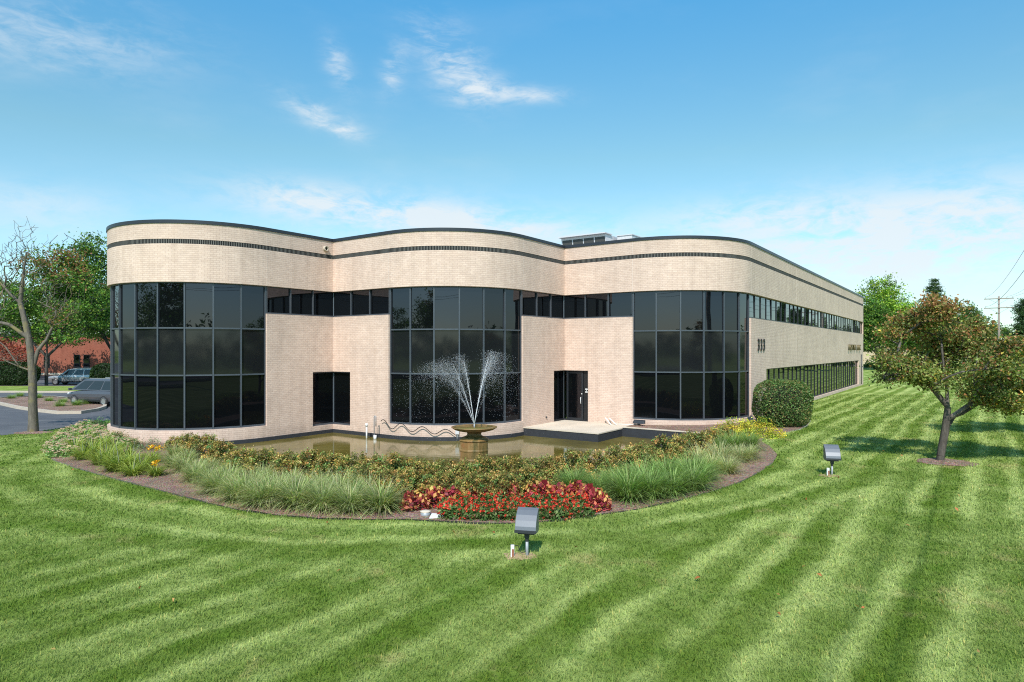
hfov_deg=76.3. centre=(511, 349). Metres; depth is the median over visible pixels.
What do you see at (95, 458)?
daylily plant
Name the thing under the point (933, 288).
conifer tree
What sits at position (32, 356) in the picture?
bare tree
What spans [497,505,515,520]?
begonia plant
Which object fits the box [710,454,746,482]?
ornamental grass
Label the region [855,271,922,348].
maple tree
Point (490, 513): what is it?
begonia plant
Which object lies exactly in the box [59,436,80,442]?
sedum plant
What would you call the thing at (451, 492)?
coleus plant
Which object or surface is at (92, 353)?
red brick building
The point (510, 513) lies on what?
begonia plant
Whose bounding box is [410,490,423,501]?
coleus plant
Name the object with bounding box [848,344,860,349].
name sign
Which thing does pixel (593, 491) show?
coleus plant
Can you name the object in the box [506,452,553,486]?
spirea shrub
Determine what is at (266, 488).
ornamental grass
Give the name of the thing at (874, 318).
maple tree
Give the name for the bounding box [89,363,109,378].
hedge
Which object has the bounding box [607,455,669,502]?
ornamental grass
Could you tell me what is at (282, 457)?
spirea shrub
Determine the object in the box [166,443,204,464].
ornamental grass
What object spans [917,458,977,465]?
mulch ring
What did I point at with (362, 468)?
spirea shrub
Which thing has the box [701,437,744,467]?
ornamental grass
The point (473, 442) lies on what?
fountain
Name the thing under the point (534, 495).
begonia plant
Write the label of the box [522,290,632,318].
strip window
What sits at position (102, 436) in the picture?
sedum plant
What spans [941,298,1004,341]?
maple tree
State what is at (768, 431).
golden shrub
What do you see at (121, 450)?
daylily plant
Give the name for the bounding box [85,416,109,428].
green perennial
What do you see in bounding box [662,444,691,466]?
spirea shrub
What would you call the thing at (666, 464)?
ornamental grass
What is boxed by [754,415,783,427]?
conifer shrub
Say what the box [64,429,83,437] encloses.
sedum plant
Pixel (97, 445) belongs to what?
daylily plant
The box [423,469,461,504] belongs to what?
spirea shrub
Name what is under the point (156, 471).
daylily plant
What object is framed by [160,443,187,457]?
ornamental grass
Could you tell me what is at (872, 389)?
lawn
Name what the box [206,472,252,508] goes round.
ornamental grass
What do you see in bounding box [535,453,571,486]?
spirea shrub
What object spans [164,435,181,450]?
spirea shrub
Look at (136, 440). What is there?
young shrub
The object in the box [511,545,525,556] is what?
junction box
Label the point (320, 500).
ornamental grass
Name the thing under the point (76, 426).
sedum plant
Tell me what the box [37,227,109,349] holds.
maple tree
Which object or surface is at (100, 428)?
sedum plant
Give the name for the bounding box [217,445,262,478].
spirea shrub
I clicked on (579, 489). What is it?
coleus plant
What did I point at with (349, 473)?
ornamental grass
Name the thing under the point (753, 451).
ornamental grass
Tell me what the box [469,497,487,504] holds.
begonia plant
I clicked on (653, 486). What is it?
ornamental grass
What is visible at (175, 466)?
ornamental grass
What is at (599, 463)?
spirea shrub
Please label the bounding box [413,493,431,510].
coleus plant
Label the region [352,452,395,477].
spirea shrub
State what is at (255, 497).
ornamental grass
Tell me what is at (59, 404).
ornamental grass
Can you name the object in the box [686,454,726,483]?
ornamental grass
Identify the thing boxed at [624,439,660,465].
spirea shrub
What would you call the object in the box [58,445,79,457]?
sedum plant
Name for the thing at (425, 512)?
well light
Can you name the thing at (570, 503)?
begonia plant
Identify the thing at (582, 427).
terrace
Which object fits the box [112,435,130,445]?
sedum plant
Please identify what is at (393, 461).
spirea shrub
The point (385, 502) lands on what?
ornamental grass
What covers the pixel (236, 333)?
office building
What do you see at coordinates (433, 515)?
white stone
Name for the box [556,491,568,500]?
begonia plant
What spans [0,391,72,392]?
lot kerb
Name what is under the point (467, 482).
spirea shrub
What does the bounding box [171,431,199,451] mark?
spirea shrub
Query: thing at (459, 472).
spirea shrub
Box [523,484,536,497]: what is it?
coleus plant
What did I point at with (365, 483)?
ornamental grass
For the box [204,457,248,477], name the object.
ornamental grass
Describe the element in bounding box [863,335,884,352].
maple tree
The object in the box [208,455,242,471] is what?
ornamental grass
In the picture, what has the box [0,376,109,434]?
parking lot
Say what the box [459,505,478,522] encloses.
begonia plant
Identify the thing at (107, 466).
daylily plant
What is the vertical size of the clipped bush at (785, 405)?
2.219 m
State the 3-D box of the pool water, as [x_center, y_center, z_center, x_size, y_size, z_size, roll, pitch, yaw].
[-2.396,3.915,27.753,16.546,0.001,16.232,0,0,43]
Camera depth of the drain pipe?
62.86 m
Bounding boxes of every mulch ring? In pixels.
[14,431,51,433]
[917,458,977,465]
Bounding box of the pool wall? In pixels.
[524,428,687,441]
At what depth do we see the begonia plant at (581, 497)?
15.02 m
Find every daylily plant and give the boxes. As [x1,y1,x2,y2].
[54,428,91,451]
[65,442,98,459]
[67,435,116,456]
[69,426,99,437]
[77,446,117,465]
[82,430,121,447]
[83,442,126,460]
[89,441,140,473]
[89,449,131,471]
[103,434,128,450]
[110,442,155,461]
[111,458,151,475]
[115,443,137,457]
[119,445,165,472]
[140,445,169,462]
[142,459,171,477]
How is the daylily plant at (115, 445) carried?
on the mulch bed
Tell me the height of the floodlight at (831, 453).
0.945 m
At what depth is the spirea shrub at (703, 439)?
21.45 m
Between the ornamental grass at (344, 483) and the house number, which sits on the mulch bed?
the ornamental grass at (344, 483)
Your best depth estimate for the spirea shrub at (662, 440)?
19.71 m
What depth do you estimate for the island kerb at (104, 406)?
39.59 m
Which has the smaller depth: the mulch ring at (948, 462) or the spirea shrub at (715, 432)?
the mulch ring at (948, 462)
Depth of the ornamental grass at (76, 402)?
42.66 m
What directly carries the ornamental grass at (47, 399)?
on the planting island
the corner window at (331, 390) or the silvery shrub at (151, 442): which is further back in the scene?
the corner window at (331, 390)
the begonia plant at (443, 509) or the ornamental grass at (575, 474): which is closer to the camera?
the begonia plant at (443, 509)
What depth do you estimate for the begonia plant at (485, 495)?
15.46 m
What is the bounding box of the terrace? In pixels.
[523,420,694,433]
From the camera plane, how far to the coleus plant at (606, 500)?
14.62 m
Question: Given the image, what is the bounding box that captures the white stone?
[429,513,442,520]
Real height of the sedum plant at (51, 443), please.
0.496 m
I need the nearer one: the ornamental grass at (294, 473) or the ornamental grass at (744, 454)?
the ornamental grass at (294, 473)
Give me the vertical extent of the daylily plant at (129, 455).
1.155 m
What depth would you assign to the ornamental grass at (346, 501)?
14.91 m
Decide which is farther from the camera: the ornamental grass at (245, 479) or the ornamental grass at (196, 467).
the ornamental grass at (196, 467)
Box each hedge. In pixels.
[0,361,40,385]
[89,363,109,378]
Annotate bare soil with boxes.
[504,552,536,559]
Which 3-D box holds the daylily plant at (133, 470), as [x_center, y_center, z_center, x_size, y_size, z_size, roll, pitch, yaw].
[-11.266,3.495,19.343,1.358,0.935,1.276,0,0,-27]
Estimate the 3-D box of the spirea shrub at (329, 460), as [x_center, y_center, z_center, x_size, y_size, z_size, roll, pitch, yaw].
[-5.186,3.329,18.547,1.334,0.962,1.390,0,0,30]
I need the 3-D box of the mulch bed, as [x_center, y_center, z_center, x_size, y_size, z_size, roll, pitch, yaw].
[-3.342,3.575,25.814,37.290,0.350,23.905,0,0,0]
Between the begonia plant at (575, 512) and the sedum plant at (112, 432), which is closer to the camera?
the begonia plant at (575, 512)
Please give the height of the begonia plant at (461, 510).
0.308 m
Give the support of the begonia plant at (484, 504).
on the mulch bed
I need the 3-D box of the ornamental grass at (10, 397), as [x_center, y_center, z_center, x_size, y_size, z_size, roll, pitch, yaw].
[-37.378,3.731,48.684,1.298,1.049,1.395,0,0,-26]
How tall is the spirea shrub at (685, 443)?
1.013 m
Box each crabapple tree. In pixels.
[855,285,1023,459]
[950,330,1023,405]
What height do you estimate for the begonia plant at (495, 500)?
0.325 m
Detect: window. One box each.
[74,355,79,367]
[83,355,89,367]
[266,286,389,316]
[313,371,349,425]
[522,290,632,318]
[749,294,861,333]
[766,361,856,396]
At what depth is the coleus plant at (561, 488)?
15.58 m
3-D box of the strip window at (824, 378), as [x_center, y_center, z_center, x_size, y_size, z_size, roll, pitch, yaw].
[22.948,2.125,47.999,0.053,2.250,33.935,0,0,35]
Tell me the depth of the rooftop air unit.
38.81 m
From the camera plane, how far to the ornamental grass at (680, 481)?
15.88 m
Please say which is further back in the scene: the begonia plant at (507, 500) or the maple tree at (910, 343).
the maple tree at (910, 343)
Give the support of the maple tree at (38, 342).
on the lawn at (872, 389)
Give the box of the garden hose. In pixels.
[381,419,454,434]
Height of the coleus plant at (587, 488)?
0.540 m
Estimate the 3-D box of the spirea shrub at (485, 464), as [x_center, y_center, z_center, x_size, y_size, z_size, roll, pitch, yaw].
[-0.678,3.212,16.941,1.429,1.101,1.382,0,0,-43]
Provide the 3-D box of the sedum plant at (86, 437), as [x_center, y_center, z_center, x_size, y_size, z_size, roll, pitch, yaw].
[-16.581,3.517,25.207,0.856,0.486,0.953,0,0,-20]
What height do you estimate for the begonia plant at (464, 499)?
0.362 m
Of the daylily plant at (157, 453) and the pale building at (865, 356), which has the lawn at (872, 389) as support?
the pale building at (865, 356)
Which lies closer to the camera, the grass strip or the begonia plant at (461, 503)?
the begonia plant at (461, 503)
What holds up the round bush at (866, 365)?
on the lawn at (872, 389)
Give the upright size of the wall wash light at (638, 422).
0.233 m
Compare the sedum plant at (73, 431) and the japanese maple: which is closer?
the sedum plant at (73, 431)
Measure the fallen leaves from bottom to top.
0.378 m
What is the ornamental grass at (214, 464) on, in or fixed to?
on the mulch bed
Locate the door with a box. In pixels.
[567,371,587,419]
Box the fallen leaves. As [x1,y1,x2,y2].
[51,450,979,651]
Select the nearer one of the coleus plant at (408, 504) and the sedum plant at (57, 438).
the coleus plant at (408, 504)
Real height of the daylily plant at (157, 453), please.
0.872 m
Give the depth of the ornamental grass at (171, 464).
20.52 m
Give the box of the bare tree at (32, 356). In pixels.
[0,216,81,431]
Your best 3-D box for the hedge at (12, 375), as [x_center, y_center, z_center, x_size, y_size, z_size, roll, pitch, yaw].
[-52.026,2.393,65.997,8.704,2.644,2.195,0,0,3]
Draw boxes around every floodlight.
[514,507,538,555]
[823,444,840,474]
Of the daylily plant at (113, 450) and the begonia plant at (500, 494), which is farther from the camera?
the daylily plant at (113, 450)
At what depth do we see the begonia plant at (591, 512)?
14.15 m
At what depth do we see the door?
32.55 m
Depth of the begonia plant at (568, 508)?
14.14 m
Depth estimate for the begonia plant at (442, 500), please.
15.19 m
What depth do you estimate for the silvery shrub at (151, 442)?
24.23 m
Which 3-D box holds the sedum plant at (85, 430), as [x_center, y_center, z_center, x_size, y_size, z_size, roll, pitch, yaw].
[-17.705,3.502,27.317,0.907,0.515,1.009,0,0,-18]
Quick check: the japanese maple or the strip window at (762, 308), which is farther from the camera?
the japanese maple
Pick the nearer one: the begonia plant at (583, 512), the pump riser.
the begonia plant at (583, 512)
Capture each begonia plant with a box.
[436,496,452,509]
[437,500,451,518]
[441,501,461,521]
[454,508,466,521]
[459,499,472,510]
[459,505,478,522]
[461,495,474,505]
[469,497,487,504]
[469,501,482,519]
[474,505,491,520]
[478,503,492,509]
[479,492,490,499]
[481,508,498,520]
[488,500,502,514]
[489,493,501,503]
[490,497,504,507]
[491,504,507,521]
[495,490,508,499]
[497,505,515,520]
[503,493,512,503]
[506,507,517,520]
[510,497,521,510]
[523,495,534,503]
[523,500,537,507]
[524,491,539,504]
[534,492,546,501]
[534,500,547,509]
[539,505,551,519]
[540,500,553,510]
[544,506,558,520]
[545,492,559,502]
[551,505,570,520]
[552,497,565,505]
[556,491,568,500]
[559,506,573,518]
[561,499,573,508]
[569,500,588,518]
[569,504,582,518]
[573,494,584,501]
[577,497,590,506]
[581,504,595,517]
[586,498,599,511]
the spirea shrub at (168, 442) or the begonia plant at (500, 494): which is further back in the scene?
the spirea shrub at (168, 442)
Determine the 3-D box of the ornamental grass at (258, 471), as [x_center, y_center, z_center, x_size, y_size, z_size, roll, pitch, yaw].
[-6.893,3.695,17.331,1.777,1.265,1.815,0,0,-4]
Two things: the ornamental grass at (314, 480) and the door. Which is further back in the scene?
the door
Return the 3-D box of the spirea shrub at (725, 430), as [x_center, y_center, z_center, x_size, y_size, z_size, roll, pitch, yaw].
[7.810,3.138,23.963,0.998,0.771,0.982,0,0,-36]
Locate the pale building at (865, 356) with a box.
[863,343,1000,364]
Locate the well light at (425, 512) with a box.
[420,510,430,515]
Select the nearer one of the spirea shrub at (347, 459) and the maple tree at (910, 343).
the spirea shrub at (347, 459)
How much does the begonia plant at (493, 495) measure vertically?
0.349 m
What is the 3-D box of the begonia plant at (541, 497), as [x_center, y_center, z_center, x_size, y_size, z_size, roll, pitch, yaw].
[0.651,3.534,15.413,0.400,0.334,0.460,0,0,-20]
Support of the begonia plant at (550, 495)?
on the mulch bed
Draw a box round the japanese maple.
[0,337,43,365]
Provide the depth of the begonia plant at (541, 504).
14.46 m
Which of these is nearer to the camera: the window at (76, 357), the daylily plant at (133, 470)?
the daylily plant at (133, 470)
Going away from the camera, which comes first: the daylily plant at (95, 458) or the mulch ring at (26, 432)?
the daylily plant at (95, 458)
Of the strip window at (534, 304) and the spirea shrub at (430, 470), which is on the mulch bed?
the spirea shrub at (430, 470)
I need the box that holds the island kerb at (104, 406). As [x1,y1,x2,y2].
[0,396,106,413]
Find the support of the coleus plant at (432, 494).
on the mulch bed
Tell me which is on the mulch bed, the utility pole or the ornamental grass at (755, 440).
the ornamental grass at (755, 440)
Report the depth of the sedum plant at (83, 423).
30.64 m
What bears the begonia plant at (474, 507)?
on the mulch bed
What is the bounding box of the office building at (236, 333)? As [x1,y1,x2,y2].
[106,219,863,444]
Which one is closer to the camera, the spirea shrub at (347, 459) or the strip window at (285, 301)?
the spirea shrub at (347, 459)
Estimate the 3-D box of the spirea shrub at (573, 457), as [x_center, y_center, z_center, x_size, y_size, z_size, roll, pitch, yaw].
[1.658,3.202,18.080,1.350,0.991,1.351,0,0,30]
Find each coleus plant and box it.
[398,490,418,510]
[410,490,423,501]
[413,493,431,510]
[425,486,443,507]
[434,484,447,501]
[443,485,460,500]
[466,485,479,497]
[505,480,522,498]
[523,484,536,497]
[536,479,554,498]
[552,481,570,496]
[566,483,576,495]
[569,479,583,492]
[575,483,589,496]
[581,483,597,496]
[585,487,605,507]
[589,493,603,511]
[594,491,611,511]
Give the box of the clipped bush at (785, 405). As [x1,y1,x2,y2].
[751,379,813,426]
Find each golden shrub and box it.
[709,417,761,437]
[734,416,786,439]
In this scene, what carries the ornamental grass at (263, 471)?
on the mulch bed
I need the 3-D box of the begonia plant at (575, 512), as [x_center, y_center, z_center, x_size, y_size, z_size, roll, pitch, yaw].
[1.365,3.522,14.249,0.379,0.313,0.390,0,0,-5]
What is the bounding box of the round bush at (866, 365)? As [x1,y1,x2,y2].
[863,360,872,367]
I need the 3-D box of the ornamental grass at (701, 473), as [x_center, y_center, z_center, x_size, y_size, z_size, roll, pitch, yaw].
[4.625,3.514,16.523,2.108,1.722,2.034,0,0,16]
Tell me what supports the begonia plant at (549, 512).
on the mulch bed
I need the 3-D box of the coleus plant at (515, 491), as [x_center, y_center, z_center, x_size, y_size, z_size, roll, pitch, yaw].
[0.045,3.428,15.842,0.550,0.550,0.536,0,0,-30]
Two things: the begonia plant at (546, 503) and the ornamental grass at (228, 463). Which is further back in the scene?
the ornamental grass at (228, 463)
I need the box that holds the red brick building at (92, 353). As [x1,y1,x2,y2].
[0,333,109,375]
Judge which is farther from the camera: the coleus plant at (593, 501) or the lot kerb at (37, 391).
the lot kerb at (37, 391)
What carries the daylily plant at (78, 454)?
on the mulch bed
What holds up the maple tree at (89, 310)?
on the lawn at (872, 389)
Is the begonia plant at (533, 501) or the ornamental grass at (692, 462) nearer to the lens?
the begonia plant at (533, 501)
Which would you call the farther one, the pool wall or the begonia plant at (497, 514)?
the pool wall
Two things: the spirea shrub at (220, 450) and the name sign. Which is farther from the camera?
the name sign
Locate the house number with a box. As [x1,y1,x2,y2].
[758,339,764,350]
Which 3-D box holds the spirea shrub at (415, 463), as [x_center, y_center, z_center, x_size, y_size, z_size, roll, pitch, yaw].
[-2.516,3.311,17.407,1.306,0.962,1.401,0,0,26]
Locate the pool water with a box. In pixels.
[232,432,668,468]
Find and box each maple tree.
[0,233,109,385]
[0,287,100,353]
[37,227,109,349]
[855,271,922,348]
[863,296,911,367]
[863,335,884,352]
[886,326,942,357]
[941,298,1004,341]
[955,304,1013,355]
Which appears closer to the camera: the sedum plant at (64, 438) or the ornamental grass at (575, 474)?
the ornamental grass at (575, 474)
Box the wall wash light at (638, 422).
[633,419,644,424]
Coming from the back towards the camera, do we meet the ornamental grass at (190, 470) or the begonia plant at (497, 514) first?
the ornamental grass at (190, 470)
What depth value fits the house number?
33.09 m
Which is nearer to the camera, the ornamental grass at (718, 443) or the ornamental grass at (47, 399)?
the ornamental grass at (718, 443)
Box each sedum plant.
[40,439,65,450]
[44,442,72,456]
[51,432,72,441]
[57,426,74,435]
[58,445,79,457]
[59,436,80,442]
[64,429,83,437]
[69,423,82,428]
[75,419,91,427]
[75,435,94,446]
[79,424,96,429]
[79,427,99,434]
[85,430,109,441]
[87,424,106,432]
[95,433,114,444]
[109,430,120,438]
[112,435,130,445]
[121,437,141,447]
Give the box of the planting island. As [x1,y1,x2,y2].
[0,396,102,410]
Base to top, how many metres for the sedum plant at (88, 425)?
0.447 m
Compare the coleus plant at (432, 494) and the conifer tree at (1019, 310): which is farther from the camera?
the conifer tree at (1019, 310)
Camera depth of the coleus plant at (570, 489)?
15.66 m
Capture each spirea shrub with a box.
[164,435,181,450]
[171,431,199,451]
[181,433,222,458]
[200,438,239,467]
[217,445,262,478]
[239,445,289,478]
[266,448,308,477]
[288,447,330,479]
[306,450,349,482]
[328,449,366,479]
[344,461,376,484]
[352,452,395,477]
[367,467,408,495]
[373,450,416,490]
[394,466,437,502]
[396,456,432,488]
[414,458,455,489]
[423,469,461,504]
[446,457,477,479]
[451,467,496,499]
[465,453,503,479]
[485,455,523,483]
[485,467,525,500]
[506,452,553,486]
[513,464,546,496]
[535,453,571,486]
[552,448,595,484]
[575,448,612,479]
[596,442,637,473]
[606,452,643,478]
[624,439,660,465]
[631,447,667,470]
[649,433,683,464]
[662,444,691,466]
[667,432,705,454]
[682,428,718,452]
[696,427,726,446]
[717,426,734,437]
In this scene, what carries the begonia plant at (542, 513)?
on the mulch bed
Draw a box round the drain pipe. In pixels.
[861,354,861,383]
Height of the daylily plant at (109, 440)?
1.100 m
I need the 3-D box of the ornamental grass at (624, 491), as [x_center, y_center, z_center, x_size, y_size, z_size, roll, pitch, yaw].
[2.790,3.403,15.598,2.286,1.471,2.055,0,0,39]
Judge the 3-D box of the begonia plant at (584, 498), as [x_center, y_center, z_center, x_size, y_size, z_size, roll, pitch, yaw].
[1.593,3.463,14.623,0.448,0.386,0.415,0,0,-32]
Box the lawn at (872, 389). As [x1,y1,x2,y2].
[0,365,1023,681]
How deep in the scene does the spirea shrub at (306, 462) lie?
18.56 m
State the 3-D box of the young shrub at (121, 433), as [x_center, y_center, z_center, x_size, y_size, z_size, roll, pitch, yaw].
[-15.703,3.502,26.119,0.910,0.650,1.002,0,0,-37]
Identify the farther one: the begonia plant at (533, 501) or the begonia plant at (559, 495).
the begonia plant at (559, 495)
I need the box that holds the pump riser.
[373,416,376,438]
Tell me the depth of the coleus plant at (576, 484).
15.86 m
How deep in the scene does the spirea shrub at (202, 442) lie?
22.15 m
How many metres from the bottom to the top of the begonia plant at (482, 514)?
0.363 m
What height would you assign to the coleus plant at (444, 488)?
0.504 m
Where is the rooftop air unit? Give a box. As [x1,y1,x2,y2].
[558,232,639,244]
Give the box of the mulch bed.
[51,419,808,522]
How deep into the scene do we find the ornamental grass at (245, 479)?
16.29 m
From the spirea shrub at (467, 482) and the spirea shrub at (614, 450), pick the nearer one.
the spirea shrub at (467, 482)
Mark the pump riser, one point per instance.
(374, 436)
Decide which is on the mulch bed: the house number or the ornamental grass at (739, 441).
the ornamental grass at (739, 441)
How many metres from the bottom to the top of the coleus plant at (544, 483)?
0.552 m
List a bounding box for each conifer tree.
[910,278,954,360]
[1000,298,1023,338]
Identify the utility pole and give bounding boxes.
[984,296,1013,338]
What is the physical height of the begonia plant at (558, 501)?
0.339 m
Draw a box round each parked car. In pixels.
[48,368,95,384]
[67,377,109,405]
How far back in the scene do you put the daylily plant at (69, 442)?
23.98 m
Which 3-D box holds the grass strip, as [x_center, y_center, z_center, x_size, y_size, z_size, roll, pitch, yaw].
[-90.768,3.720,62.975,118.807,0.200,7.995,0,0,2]
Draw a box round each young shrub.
[113,430,128,437]
[126,436,145,449]
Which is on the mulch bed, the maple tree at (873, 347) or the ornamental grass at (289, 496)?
the ornamental grass at (289, 496)
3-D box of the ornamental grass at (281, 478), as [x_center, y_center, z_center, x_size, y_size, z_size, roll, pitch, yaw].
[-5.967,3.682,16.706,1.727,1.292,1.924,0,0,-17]
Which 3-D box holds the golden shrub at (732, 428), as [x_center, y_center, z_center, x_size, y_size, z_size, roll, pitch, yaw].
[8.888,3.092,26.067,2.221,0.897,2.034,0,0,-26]
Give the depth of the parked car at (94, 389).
43.60 m
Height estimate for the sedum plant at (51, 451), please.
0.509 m
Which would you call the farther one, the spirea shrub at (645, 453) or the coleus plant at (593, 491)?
the spirea shrub at (645, 453)
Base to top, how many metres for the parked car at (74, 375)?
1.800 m
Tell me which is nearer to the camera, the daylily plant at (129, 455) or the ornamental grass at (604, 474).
the ornamental grass at (604, 474)
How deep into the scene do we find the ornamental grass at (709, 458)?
18.87 m
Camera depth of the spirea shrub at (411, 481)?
15.93 m
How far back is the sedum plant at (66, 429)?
27.81 m
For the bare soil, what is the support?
on the lawn at (872, 389)
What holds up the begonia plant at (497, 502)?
on the mulch bed
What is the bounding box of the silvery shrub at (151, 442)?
[130,435,163,451]
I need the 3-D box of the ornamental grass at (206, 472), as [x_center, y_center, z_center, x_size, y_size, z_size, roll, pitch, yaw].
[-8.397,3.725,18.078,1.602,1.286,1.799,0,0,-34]
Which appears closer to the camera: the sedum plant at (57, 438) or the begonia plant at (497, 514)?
the begonia plant at (497, 514)
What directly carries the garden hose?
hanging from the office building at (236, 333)
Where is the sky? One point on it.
(850, 142)
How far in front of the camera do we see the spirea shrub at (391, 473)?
16.47 m
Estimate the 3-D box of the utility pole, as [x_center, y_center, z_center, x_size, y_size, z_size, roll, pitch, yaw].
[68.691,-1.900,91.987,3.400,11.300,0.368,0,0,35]
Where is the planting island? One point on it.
(23, 401)
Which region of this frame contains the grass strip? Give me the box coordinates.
[0,386,77,390]
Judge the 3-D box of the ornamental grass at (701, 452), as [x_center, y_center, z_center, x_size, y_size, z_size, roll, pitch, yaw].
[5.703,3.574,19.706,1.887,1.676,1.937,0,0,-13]
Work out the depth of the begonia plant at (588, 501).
14.54 m
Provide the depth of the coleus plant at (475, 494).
15.59 m
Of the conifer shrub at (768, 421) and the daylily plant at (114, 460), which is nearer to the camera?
the daylily plant at (114, 460)
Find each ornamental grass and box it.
[6,393,17,398]
[42,396,55,400]
[52,401,66,405]
[71,399,83,405]
[158,452,184,470]
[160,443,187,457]
[164,453,195,474]
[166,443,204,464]
[172,459,209,484]
[173,458,218,481]
[183,463,231,487]
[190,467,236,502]
[196,456,224,472]
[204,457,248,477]
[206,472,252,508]
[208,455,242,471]
[208,467,271,507]
[221,474,283,515]
[228,465,278,486]
[233,469,298,512]
[241,460,281,485]
[258,468,309,488]
[258,472,324,518]
[275,466,319,484]
[281,475,351,519]
[284,470,333,517]
[305,467,342,488]
[308,477,381,520]
[312,468,358,519]
[328,464,370,487]
[340,471,397,519]
[344,472,418,519]
[548,463,599,493]
[578,469,618,497]
[591,462,634,494]
[594,462,672,513]
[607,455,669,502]
[608,460,688,507]
[637,448,687,500]
[639,459,709,508]
[658,452,726,502]
[663,448,718,482]
[684,440,723,462]
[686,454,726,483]
[690,450,734,470]
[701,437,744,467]
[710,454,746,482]
[713,435,737,451]
[715,427,757,451]
[729,442,760,464]
[731,428,770,451]
[732,442,766,459]
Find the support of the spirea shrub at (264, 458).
on the mulch bed
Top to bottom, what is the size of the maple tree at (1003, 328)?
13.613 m
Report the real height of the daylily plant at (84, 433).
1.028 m
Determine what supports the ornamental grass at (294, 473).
on the mulch bed
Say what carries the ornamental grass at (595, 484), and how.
on the mulch bed
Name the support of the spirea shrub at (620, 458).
on the mulch bed
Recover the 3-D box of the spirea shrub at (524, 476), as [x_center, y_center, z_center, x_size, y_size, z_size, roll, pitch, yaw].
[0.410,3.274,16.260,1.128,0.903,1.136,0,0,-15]
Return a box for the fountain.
[388,351,542,469]
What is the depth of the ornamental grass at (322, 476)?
17.39 m
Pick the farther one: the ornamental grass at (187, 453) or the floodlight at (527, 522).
the ornamental grass at (187, 453)
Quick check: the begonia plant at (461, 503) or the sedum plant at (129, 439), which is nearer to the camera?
the begonia plant at (461, 503)
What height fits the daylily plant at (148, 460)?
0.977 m
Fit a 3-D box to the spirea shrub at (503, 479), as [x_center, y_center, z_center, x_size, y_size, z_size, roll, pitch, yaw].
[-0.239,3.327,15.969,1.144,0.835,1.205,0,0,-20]
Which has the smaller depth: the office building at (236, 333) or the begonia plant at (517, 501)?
the begonia plant at (517, 501)
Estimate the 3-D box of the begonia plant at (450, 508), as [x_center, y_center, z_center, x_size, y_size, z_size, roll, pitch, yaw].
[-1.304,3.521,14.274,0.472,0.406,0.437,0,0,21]
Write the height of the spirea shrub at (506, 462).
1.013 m
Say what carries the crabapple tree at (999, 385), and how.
on the mulch ring at (948, 462)
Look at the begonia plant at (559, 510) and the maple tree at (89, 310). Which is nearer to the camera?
the begonia plant at (559, 510)
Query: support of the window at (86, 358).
in the red brick building at (92, 353)
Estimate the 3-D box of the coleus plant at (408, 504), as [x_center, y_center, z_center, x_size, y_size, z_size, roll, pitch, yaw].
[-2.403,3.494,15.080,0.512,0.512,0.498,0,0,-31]
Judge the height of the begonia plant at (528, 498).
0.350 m
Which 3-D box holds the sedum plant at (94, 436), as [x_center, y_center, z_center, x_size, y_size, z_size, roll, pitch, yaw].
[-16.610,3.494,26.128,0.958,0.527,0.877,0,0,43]

